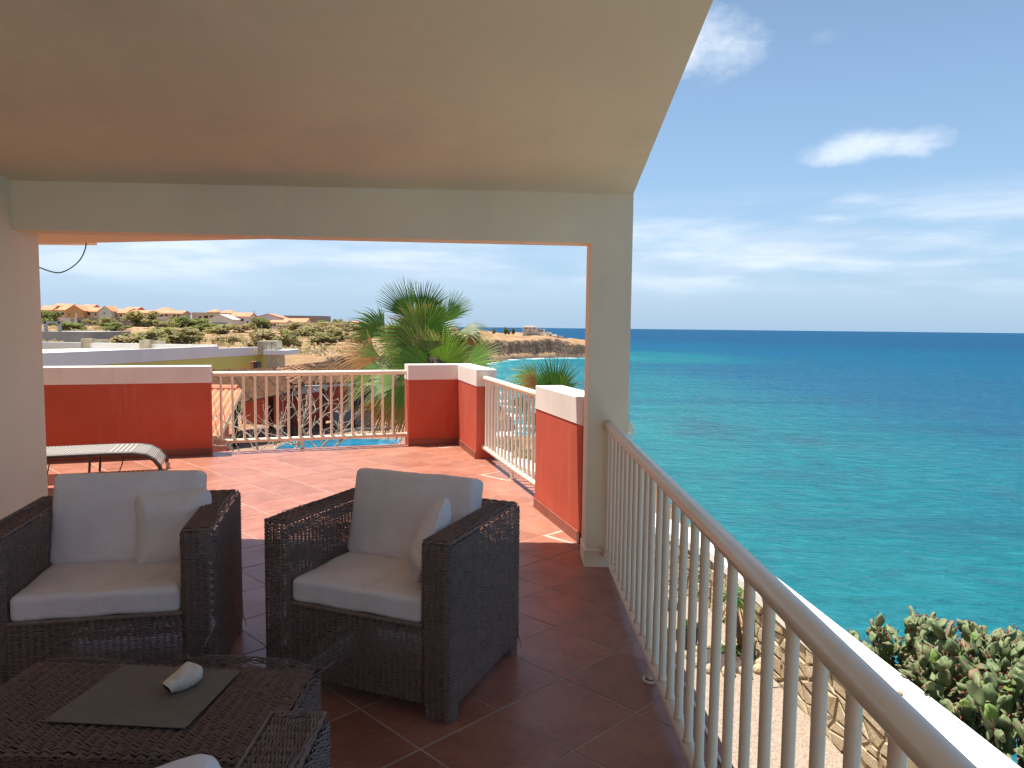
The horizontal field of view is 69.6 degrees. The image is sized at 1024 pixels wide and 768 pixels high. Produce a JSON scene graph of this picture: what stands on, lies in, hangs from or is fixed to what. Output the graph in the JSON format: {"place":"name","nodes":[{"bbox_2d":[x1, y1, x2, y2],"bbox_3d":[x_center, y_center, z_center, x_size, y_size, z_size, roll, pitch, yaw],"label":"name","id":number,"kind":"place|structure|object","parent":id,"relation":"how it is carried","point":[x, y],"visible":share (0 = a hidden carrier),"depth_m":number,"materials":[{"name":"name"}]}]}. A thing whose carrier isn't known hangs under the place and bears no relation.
{"place":"outdoors","nodes":[
{"label":"outdoors","id":0,"kind":"place"},
{"bbox_2d":[212,385,241,451],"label":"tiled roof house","id":1,"kind":"structure","parent":0,"point":[226,394],"depth_m":18.88,"materials":[{"name":"orange tile"}]},
{"bbox_2d":[229,424,404,450],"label":"pool paving","id":2,"kind":"structure","parent":0,"point":[270,445],"depth_m":31.72,"materials":[{"name":"beige stone"}]},
{"bbox_2d":[212,361,360,446],"bbox_3d":[-10.390,0.589,32.701,5.186,2.984,11.244,4,5,34],"label":"reed pergola","id":3,"kind":"object","parent":2,"relation":"on","point":[271,382],"visible":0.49,"depth_m":31.91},
{"bbox_2d":[333,411,371,424],"bbox_3d":[-7.617,1.645,35.236,1.900,0.550,1.000,1,4,0],"label":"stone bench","id":4,"kind":"object","parent":2,"relation":"on","point":[347,418],"visible":0.43,"depth_m":34.74,"materials":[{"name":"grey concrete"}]},
{"bbox_2d":[357,423,394,433],"bbox_3d":[-5.663,1.867,31.448,1.869,0.689,0.600,0,4,-11],"label":"pool lounger","id":5,"kind":"object","parent":2,"relation":"on","point":[359,429],"visible":0.3,"depth_m":31.22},
{"bbox_2d":[275,439,400,448],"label":"pool water","id":6,"kind":"structure","parent":0,"point":[348,442],"depth_m":29.21,"materials":[{"name":"blue liquid"}]},
{"bbox_2d":[42,324,690,527],"bbox_3d":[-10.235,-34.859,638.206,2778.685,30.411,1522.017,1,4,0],"label":"terrain","id":7,"kind":"structure","parent":0,"point":[517,345],"depth_m":506.30,"materials":[{"name":"soil"}]},
{"bbox_2d":[41,305,59,323],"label":"house","id":8,"kind":"structure","parent":7,"relation":"on","point":[49,308],"depth_m":300.61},
{"bbox_2d":[41,309,65,325],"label":"bush","id":9,"kind":"object","parent":7,"relation":"on","point":[49,316],"visible":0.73,"depth_m":227.51,"materials":[{"name":"green plant"}]},
{"bbox_2d":[53,307,68,320],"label":"house","id":10,"kind":"structure","parent":7,"relation":"on","point":[62,311],"depth_m":299.96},
{"bbox_2d":[55,304,75,306],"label":"house","id":11,"kind":"structure","parent":7,"relation":"on","point":[65,305],"depth_m":309.79,"materials":[{"name":"orange tile"}]},
{"bbox_2d":[60,318,76,321],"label":"outbuilding","id":12,"kind":"structure","parent":7,"relation":"on","point":[69,319],"depth_m":254.17,"materials":[{"name":"beige paint"}]},
{"bbox_2d":[56,321,86,330],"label":"bush","id":13,"kind":"object","parent":7,"relation":"on","point":[67,326],"visible":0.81,"depth_m":154.25,"materials":[{"name":"green plant"}]},
{"bbox_2d":[64,305,87,317],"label":"house","id":14,"kind":"structure","parent":7,"relation":"on","point":[74,311],"depth_m":297.87,"materials":[{"name":"orange paint"}]},
{"bbox_2d":[70,329,98,330],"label":"wall","id":15,"kind":"structure","parent":7,"relation":"on","point":[83,330],"depth_m":110.20,"materials":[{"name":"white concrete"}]},
{"bbox_2d":[42,321,130,342],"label":"grey building","id":16,"kind":"structure","parent":7,"relation":"on","point":[59,335],"depth_m":77.92,"materials":[{"name":"concrete"}]},
{"bbox_2d":[87,307,101,317],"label":"house","id":17,"kind":"structure","parent":7,"relation":"on","point":[92,312],"depth_m":300.91,"materials":[{"name":"orange tile"}]},
{"bbox_2d":[77,318,115,325],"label":"block building","id":18,"kind":"structure","parent":7,"relation":"on","point":[79,320],"depth_m":249.20,"materials":[{"name":"grey concrete"}]},
{"bbox_2d":[82,317,117,326],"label":"bush","id":19,"kind":"object","parent":7,"relation":"on","point":[103,320],"visible":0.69,"depth_m":222.26,"materials":[{"name":"green plant"}]},
{"bbox_2d":[97,306,117,317],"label":"house","id":20,"kind":"structure","parent":7,"relation":"on","point":[105,311],"depth_m":296.89,"materials":[{"name":"beige paint"}]},
{"bbox_2d":[94,322,132,329],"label":"bush","id":21,"kind":"object","parent":7,"relation":"on","point":[112,325],"visible":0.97,"depth_m":177.37,"materials":[{"name":"green plant"}]},
{"bbox_2d":[111,309,131,317],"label":"house","id":22,"kind":"structure","parent":7,"relation":"on","point":[120,313],"depth_m":299.91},
{"bbox_2d":[116,318,130,325],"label":"shed","id":23,"kind":"structure","parent":7,"relation":"on","point":[127,323],"depth_m":229.31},
{"bbox_2d":[110,335,138,342],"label":"bush","id":24,"kind":"object","parent":7,"relation":"on","point":[127,339],"visible":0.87,"depth_m":77.94,"materials":[{"name":"green plant"}]},
{"bbox_2d":[125,307,144,309],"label":"house","id":25,"kind":"structure","parent":7,"relation":"on","point":[136,308],"depth_m":309.70,"materials":[{"name":"orange tile"}]},
{"bbox_2d":[120,310,161,326],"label":"bush","id":26,"kind":"object","parent":7,"relation":"on","point":[134,317],"visible":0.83,"depth_m":212.25,"materials":[{"name":"green plant"}]},
{"bbox_2d":[129,310,154,316],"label":"house","id":27,"kind":"structure","parent":7,"relation":"on","point":[144,311],"depth_m":302.50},
{"bbox_2d":[121,329,178,342],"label":"bush","id":28,"kind":"object","parent":7,"relation":"on","point":[154,334],"visible":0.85,"depth_m":80.00,"materials":[{"name":"green plant"}]},
{"bbox_2d":[140,318,175,327],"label":"bush","id":29,"kind":"object","parent":7,"relation":"on","point":[166,323],"visible":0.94,"depth_m":188.25,"materials":[{"name":"green plant"}]},
{"bbox_2d":[157,308,176,310],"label":"house","id":30,"kind":"structure","parent":7,"relation":"on","point":[165,309],"depth_m":308.25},
{"bbox_2d":[42,339,298,410],"bbox_3d":[-21.761,-0.207,37.669,15.555,3.964,17.436,1,4,11],"label":"yellow villa","id":31,"kind":"object","parent":7,"relation":"on","point":[106,352],"visible":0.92,"depth_m":39.73,"materials":[{"name":"paint"}]},
{"bbox_2d":[253,361,260,368],"bbox_3d":[-14.489,-1.042,41.855,0.234,0.481,0.600,1,4,0],"label":"window","id":32,"kind":"structure","parent":31,"relation":"in","point":[256,364],"depth_m":41.56,"materials":[{"name":"black glass"}]},
{"bbox_2d":[154,310,190,321],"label":"house","id":33,"kind":"structure","parent":7,"relation":"on","point":[165,316],"depth_m":298.99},
{"bbox_2d":[148,326,204,343],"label":"bush","id":34,"kind":"object","parent":7,"relation":"on","point":[184,333],"visible":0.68,"depth_m":83.56,"materials":[{"name":"green plant"}]},
{"bbox_2d":[170,315,193,327],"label":"bush","id":35,"kind":"object","parent":7,"relation":"on","point":[181,321],"visible":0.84,"depth_m":217.68,"materials":[{"name":"green plant"}]},
{"bbox_2d":[191,323,212,331],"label":"bush","id":36,"kind":"object","parent":7,"relation":"on","point":[200,326],"visible":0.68,"depth_m":181.13,"materials":[{"name":"green plant"}]},
{"bbox_2d":[187,318,219,326],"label":"bush","id":37,"kind":"object","parent":7,"relation":"on","point":[194,321],"visible":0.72,"depth_m":219.92,"materials":[{"name":"green plant"}]},
{"bbox_2d":[192,312,225,318],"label":"house","id":38,"kind":"structure","parent":7,"relation":"on","point":[200,315],"depth_m":301.82,"materials":[{"name":"beige paint"}]},
{"bbox_2d":[42,325,386,365],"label":"ground scrub","id":39,"kind":"object","parent":7,"relation":"on","point":[315,351],"visible":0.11,"depth_m":76.07,"materials":[{"name":"green plant"}]},
{"bbox_2d":[207,310,221,312],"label":"house","id":40,"kind":"structure","parent":7,"relation":"on","point":[214,311],"depth_m":309.21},
{"bbox_2d":[203,324,236,333],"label":"bush","id":41,"kind":"object","parent":7,"relation":"on","point":[221,329],"visible":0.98,"depth_m":175.60,"materials":[{"name":"green plant"}]},
{"bbox_2d":[209,314,240,324],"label":"house","id":42,"kind":"structure","parent":7,"relation":"on","point":[220,319],"depth_m":259.15,"materials":[{"name":"beige paint"}]},
{"bbox_2d":[212,322,226,324],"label":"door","id":43,"kind":"structure","parent":42,"relation":"in","point":[220,323],"depth_m":259.13,"materials":[{"name":"grey"}]},
{"bbox_2d":[209,335,243,344],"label":"bush","id":44,"kind":"object","parent":7,"relation":"on","point":[223,339],"visible":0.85,"depth_m":84.22,"materials":[{"name":"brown plant"}]},
{"bbox_2d":[219,310,236,314],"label":"house","id":45,"kind":"structure","parent":7,"relation":"on","point":[229,312],"depth_m":312.48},
{"bbox_2d":[227,323,250,332],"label":"bush","id":46,"kind":"object","parent":7,"relation":"on","point":[239,328],"visible":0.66,"depth_m":184.57,"materials":[{"name":"green plant"}]},
{"bbox_2d":[231,313,257,325],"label":"house","id":47,"kind":"structure","parent":7,"relation":"on","point":[246,318],"depth_m":269.53,"materials":[{"name":"beige paint"}]},
{"bbox_2d":[244,322,256,328],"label":"bush","id":48,"kind":"object","parent":7,"relation":"on","point":[252,326],"visible":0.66,"depth_m":201.55,"materials":[{"name":"green plant"}]},
{"bbox_2d":[244,328,278,346],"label":"bush","id":49,"kind":"object","parent":7,"relation":"on","point":[255,336],"visible":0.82,"depth_m":79.60,"materials":[{"name":"green plant"}]},
{"bbox_2d":[251,317,271,329],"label":"bush","id":50,"kind":"object","parent":7,"relation":"on","point":[260,321],"visible":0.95,"depth_m":226.21,"materials":[{"name":"green plant"}]},
{"bbox_2d":[258,314,286,325],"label":"house","id":51,"kind":"structure","parent":7,"relation":"on","point":[270,317],"depth_m":278.97,"materials":[{"name":"beige paint"}]},
{"bbox_2d":[270,320,291,325],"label":"house","id":52,"kind":"structure","parent":7,"relation":"on","point":[274,322],"depth_m":265.17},
{"bbox_2d":[272,330,301,347],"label":"bush","id":53,"kind":"object","parent":7,"relation":"on","point":[287,338],"visible":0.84,"depth_m":72.54,"materials":[{"name":"green plant"}]},
{"bbox_2d":[275,322,316,332],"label":"bush","id":54,"kind":"object","parent":7,"relation":"on","point":[290,326],"visible":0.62,"depth_m":183.63,"materials":[{"name":"green plant"}]},
{"bbox_2d":[283,318,312,322],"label":"house","id":55,"kind":"structure","parent":7,"relation":"on","point":[305,320],"depth_m":276.46,"materials":[{"name":"beige paint"}]},
{"bbox_2d":[292,327,319,336],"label":"bush","id":56,"kind":"object","parent":7,"relation":"on","point":[307,331],"visible":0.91,"depth_m":150.72,"materials":[{"name":"green plant"}]},
{"bbox_2d":[284,316,330,324],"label":"block building","id":57,"kind":"structure","parent":7,"relation":"on","point":[316,318],"depth_m":338.76,"materials":[{"name":"grey concrete"}]},
{"bbox_2d":[241,380,378,427],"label":"red neighbour house","id":58,"kind":"structure","parent":7,"relation":"on","point":[249,406],"depth_m":34.76,"materials":[{"name":"paint"}]},
{"bbox_2d":[348,385,350,410],"bbox_3d":[-8.069,0.829,36.729,0.180,1.537,0.100,1,4,0],"label":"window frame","id":59,"kind":"structure","parent":58,"relation":"in","point":[349,408],"depth_m":36.67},
{"bbox_2d":[353,385,378,411],"bbox_3d":[-7.319,0.835,36.763,1.320,1.537,0.070,1,4,0],"label":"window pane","id":60,"kind":"structure","parent":58,"relation":"in","point":[357,403],"depth_m":36.72,"materials":[{"name":"black glass"}]},
{"bbox_2d":[296,325,335,333],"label":"bush","id":61,"kind":"object","parent":7,"relation":"on","point":[321,329],"visible":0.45,"depth_m":179.22,"materials":[{"name":"green plant"}]},
{"bbox_2d":[308,332,340,344],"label":"bush","id":62,"kind":"object","parent":7,"relation":"on","point":[322,338],"visible":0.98,"depth_m":92.49,"materials":[{"name":"green plant"}]},
{"bbox_2d":[317,322,340,327],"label":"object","id":63,"kind":"object","parent":7,"relation":"on","point":[321,324],"visible":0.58,"depth_m":214.95,"materials":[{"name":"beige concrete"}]},
{"bbox_2d":[325,328,348,340],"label":"bush","id":64,"kind":"object","parent":7,"relation":"on","point":[336,332],"visible":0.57,"depth_m":104.30,"materials":[{"name":"green plant"}]},
{"bbox_2d":[332,318,352,326],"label":"bush","id":65,"kind":"object","parent":7,"relation":"on","point":[336,320],"visible":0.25,"depth_m":257.52,"materials":[{"name":"green plant"}]},
{"bbox_2d":[338,321,369,334],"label":"bush","id":66,"kind":"object","parent":7,"relation":"on","point":[344,327],"visible":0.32,"depth_m":177.83,"materials":[{"name":"green plant"}]},
{"bbox_2d":[343,332,367,342],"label":"bush","id":67,"kind":"object","parent":7,"relation":"on","point":[345,337],"visible":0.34,"depth_m":101.62,"materials":[{"name":"green plant"}]},
{"bbox_2d":[503,437,522,451],"bbox_3d":[-0.605,2.329,24.623,2.544,1.370,2.893,1,4,0],"label":"bush","id":68,"kind":"object","parent":7,"relation":"on","point":[510,444],"visible":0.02,"depth_m":24.43,"materials":[{"name":"green plant"}]},
{"bbox_2d":[510,449,530,461],"bbox_3d":[0.973,2.608,20.559,2.514,1.469,2.659,-4,6,-43],"label":"bush","id":69,"kind":"object","parent":7,"relation":"on","point":[522,454],"depth_m":21.14,"materials":[{"name":"green plant"}]},
{"bbox_2d":[522,325,562,338],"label":"hilltop house","id":70,"kind":"structure","parent":7,"relation":"on","point":[529,330],"depth_m":573.60,"materials":[{"name":"white paint"}]},
{"bbox_2d":[847,605,1023,767],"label":"prickly pear","id":71,"kind":"object","parent":7,"relation":"on","point":[973,678],"visible":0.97,"depth_m":7.90,"materials":[{"name":"green plant"}]},
{"bbox_2d":[0,444,733,767],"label":"terrace floor","id":72,"kind":"structure","parent":0,"point":[564,686],"depth_m":3.57,"materials":[{"name":"tile"}]},
{"bbox_2d":[46,443,169,475],"bbox_3d":[-4.696,0.826,7.525,2.122,0.300,0.654,-1,5,-19],"label":"sun lounger","id":73,"kind":"object","parent":72,"relation":"on","point":[120,448],"visible":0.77,"depth_m":7.62,"materials":[{"name":"white plastic"}]},
{"bbox_2d":[0,489,246,697],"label":"wicker armchair","id":74,"kind":"object","parent":72,"relation":"on","point":[27,643],"visible":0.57,"depth_m":3.10,"materials":[{"name":"brown wicker"}]},
{"bbox_2d":[10,560,181,621],"bbox_3d":[-1.772,0.885,3.317,0.652,0.133,0.607,0,5,-12],"label":"seat cushion","id":75,"kind":"object","parent":74,"relation":"on","point":[73,590],"visible":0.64,"depth_m":3.08,"materials":[{"name":"white fabric"}]},
{"bbox_2d":[49,470,206,564],"bbox_3d":[-1.818,0.634,3.513,0.663,0.429,0.169,0,-9,-12],"label":"back cushion","id":76,"kind":"object","parent":75,"relation":"on","point":[94,517],"visible":0.6,"depth_m":3.42,"materials":[{"name":"white fabric"}]},
{"bbox_2d":[135,488,212,564],"bbox_3d":[-1.588,0.678,3.460,0.338,0.357,0.145,-3,-11,-13],"label":"throw pillow","id":77,"kind":"object","parent":75,"relation":"on","point":[162,518],"visible":0.67,"depth_m":3.41,"materials":[{"name":"white fabric"}]},
{"bbox_2d":[43,365,212,461],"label":"parapet wall","id":78,"kind":"structure","parent":72,"relation":"on","point":[167,409],"depth_m":8.71,"materials":[{"name":"red paint"}]},
{"bbox_2d":[0,650,337,767],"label":"coffee table","id":79,"kind":"object","parent":72,"relation":"on","point":[222,728],"visible":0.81,"depth_m":2.20,"materials":[{"name":"brown wicker"}]},
{"bbox_2d":[43,665,240,728],"bbox_3d":[-1.146,0.978,2.323,0.435,0.003,0.362,1,4,4],"label":"placemat","id":80,"kind":"object","parent":79,"relation":"on","point":[131,695],"visible":0.91,"depth_m":2.28,"materials":[{"name":"grey fabric"}]},
{"bbox_2d":[162,662,202,692],"bbox_3d":[-1.060,0.942,2.363,0.084,0.072,0.141,4,5,34],"label":"sea shell","id":81,"kind":"object","parent":79,"relation":"on","point":[186,675],"visible":1,"depth_m":2.34},
{"bbox_2d":[235,709,330,767],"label":"wicker armchair","id":82,"kind":"object","parent":72,"relation":"on","point":[261,745],"visible":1,"depth_m":1.54,"materials":[{"name":"brown wicker"}]},
{"bbox_2d":[211,370,406,448],"bbox_3d":[-2.577,0.329,9.544,2.452,1.023,0.078,-1,5,-19],"label":"railing","id":83,"kind":"object","parent":72,"relation":"on","point":[288,374],"visible":0.98,"depth_m":9.49,"materials":[{"name":"white metal"}]},
{"bbox_2d":[264,487,521,724],"bbox_3d":[-0.528,0.954,3.449,0.958,0.760,0.785,2,5,21],"label":"wicker armchair","id":84,"kind":"object","parent":72,"relation":"on","point":[461,613],"visible":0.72,"depth_m":3.19,"materials":[{"name":"brown wicker"}]},
{"bbox_2d":[293,552,477,622],"bbox_3d":[-0.557,0.893,3.386,0.652,0.133,0.607,2,5,21],"label":"seat cushion","id":85,"kind":"object","parent":84,"relation":"on","point":[371,583],"visible":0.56,"depth_m":3.17,"materials":[{"name":"white fabric"}]},
{"bbox_2d":[347,468,482,561],"bbox_3d":[-0.475,0.644,3.573,0.663,0.429,0.169,2,-9,21],"label":"back cushion","id":86,"kind":"object","parent":85,"relation":"on","point":[390,508],"visible":0.78,"depth_m":3.52,"materials":[{"name":"white fabric"}]},
{"bbox_2d":[405,498,451,581],"bbox_3d":[-0.372,0.710,3.259,0.145,0.358,0.338,20,-35,-4],"label":"throw pillow","id":87,"kind":"object","parent":85,"relation":"on","point":[437,516],"visible":0.66,"depth_m":3.16,"materials":[{"name":"white fabric"}]},
{"bbox_2d":[404,363,496,458],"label":"parapet wall","id":88,"kind":"structure","parent":72,"relation":"on","point":[444,403],"depth_m":9.88,"materials":[{"name":"red paint"}]},
{"bbox_2d":[481,375,535,486],"bbox_3d":[-0.015,0.495,7.752,0.078,1.023,2.452,-1,5,-15],"label":"railing","id":89,"kind":"object","parent":72,"relation":"on","point":[492,403],"visible":0.82,"depth_m":7.75,"materials":[{"name":"white metal"}]},
{"bbox_2d":[533,385,583,543],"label":"parapet wall","id":90,"kind":"structure","parent":72,"relation":"on","point":[557,502],"depth_m":5.90,"materials":[{"name":"red paint"}]},
{"bbox_2d":[667,647,720,763],"bbox_3d":[0.774,1.444,2.116,0.020,0.010,5.400,1,4,0],"label":"white cable","id":91,"kind":"object","parent":72,"relation":"on","point":[706,731],"visible":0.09,"depth_m":2.92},
{"bbox_2d":[601,419,976,767],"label":"railing","id":92,"kind":"object","parent":72,"relation":"on","point":[635,475],"visible":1,"depth_m":2.28,"materials":[{"name":"white metal"}]},
{"bbox_2d":[39,0,1023,332],"label":"sky","id":93,"kind":"structure","parent":0,"point":[811,165],"materials":[{"name":"blue"}]},
{"bbox_2d":[668,578,678,614],"bbox_3d":[2.387,3.387,11.380,0.439,0.957,0.465,-1,5,-20],"label":"iron chair","id":94,"kind":"object","parent":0,"point":[668,600],"visible":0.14,"depth_m":11.19,"materials":[{"name":"black metal"}]},
{"bbox_2d":[457,327,1023,763],"bbox_3d":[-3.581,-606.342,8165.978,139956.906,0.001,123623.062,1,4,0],"label":"sea","id":95,"kind":"structure","parent":0,"point":[852,480],"depth_m":133.93,"materials":[{"name":"liquid"}]},
{"bbox_2d":[653,584,842,767],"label":"gravel yard","id":96,"kind":"structure","parent":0,"point":[833,756],"depth_m":8.79,"materials":[{"name":"beige gravel"}]},
{"bbox_2d":[212,377,376,450],"bbox_3d":[-4.476,1.633,15.699,3.975,3.657,2.481,2,4,11],"label":"bare tree","id":97,"kind":"object","parent":96,"relation":"on","point":[298,443],"visible":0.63,"depth_m":15.57,"materials":[{"name":"brown plant"}]},
{"bbox_2d":[0,0,712,590],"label":"villa","id":98,"kind":"object","parent":96,"relation":"on","point":[526,122],"visible":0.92,"depth_m":3.91,"materials":[{"name":"beige paint"}]},
{"bbox_2d":[39,243,86,272],"bbox_3d":[-3.641,-1.062,5.988,0.036,0.333,0.517,2,4,12],"label":"hanging wire","id":99,"kind":"object","parent":98,"relation":"hanging from","point":[70,267],"visible":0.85,"depth_m":6.04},
{"bbox_2d":[325,275,503,443],"bbox_3d":[-1.879,0.674,14.976,3.554,5.732,2.862,1,4,0],"label":"fan palm","id":100,"kind":"object","parent":96,"relation":"on","point":[420,321],"visible":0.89,"depth_m":14.27,"materials":[{"name":"green plant"}]},
{"bbox_2d":[504,355,637,443],"bbox_3d":[0.870,1.683,11.468,2.106,4.312,0.894,1,4,0],"label":"fan palm","id":101,"kind":"object","parent":96,"relation":"on","point":[530,379],"visible":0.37,"depth_m":11.35,"materials":[{"name":"green plant"}]},
{"bbox_2d":[685,619,697,650],"bbox_3d":[2.605,3.682,10.858,0.330,0.449,0.300,-1,5,-17],"label":"plant pot","id":102,"kind":"object","parent":96,"relation":"on","point":[686,634],"visible":0.23,"depth_m":10.78,"materials":[{"name":"black metal"}]},
{"bbox_2d":[706,647,755,673],"bbox_3d":[3.078,3.916,10.479,0.800,0.050,0.800,1,4,0],"label":"mulch bed","id":103,"kind":"object","parent":96,"relation":"on","point":[738,657],"visible":0.22,"depth_m":10.41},
{"bbox_2d":[706,663,709,673],"bbox_3d":[2.734,3.924,10.146,0.141,0.139,0.220,5,6,43],"label":"border stone","id":104,"kind":"object","parent":103,"relation":"on","point":[707,668],"visible":0.33,"depth_m":10.07,"materials":[{"name":"stone"}]},
{"bbox_2d":[709,583,755,655],"bbox_3d":[3.233,3.441,10.673,0.758,1.081,0.859,-1,5,-20],"label":"yucca","id":105,"kind":"object","parent":103,"relation":"on","point":[739,629],"visible":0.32,"depth_m":10.66,"materials":[{"name":"green plant"}]},
{"bbox_2d":[753,663,760,674],"bbox_3d":[3.396,3.932,10.137,0.178,0.169,0.173,-3,6,-40],"label":"border stone","id":106,"kind":"object","parent":103,"relation":"on","point":[756,668],"visible":0.58,"depth_m":10.09,"materials":[{"name":"stone"}]},
{"bbox_2d":[496,448,1020,767],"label":"garden wall","id":107,"kind":"structure","parent":96,"relation":"on","point":[975,748],"depth_m":8.24,"materials":[{"name":"white paint"}]},
{"bbox_3d":[-0.872,1.047,1.345,0.652,0.133,0.607,1,4,0],"label":"seat cushion","id":108,"kind":"object","parent":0,"visible":0},
{"bbox_2d":[156,754,220,767],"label":"throw pillow","id":109,"kind":"object","parent":108,"relation":"on","point":[201,761],"visible":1,"depth_m":1.28,"materials":[{"name":"white fabric"}]}
]}

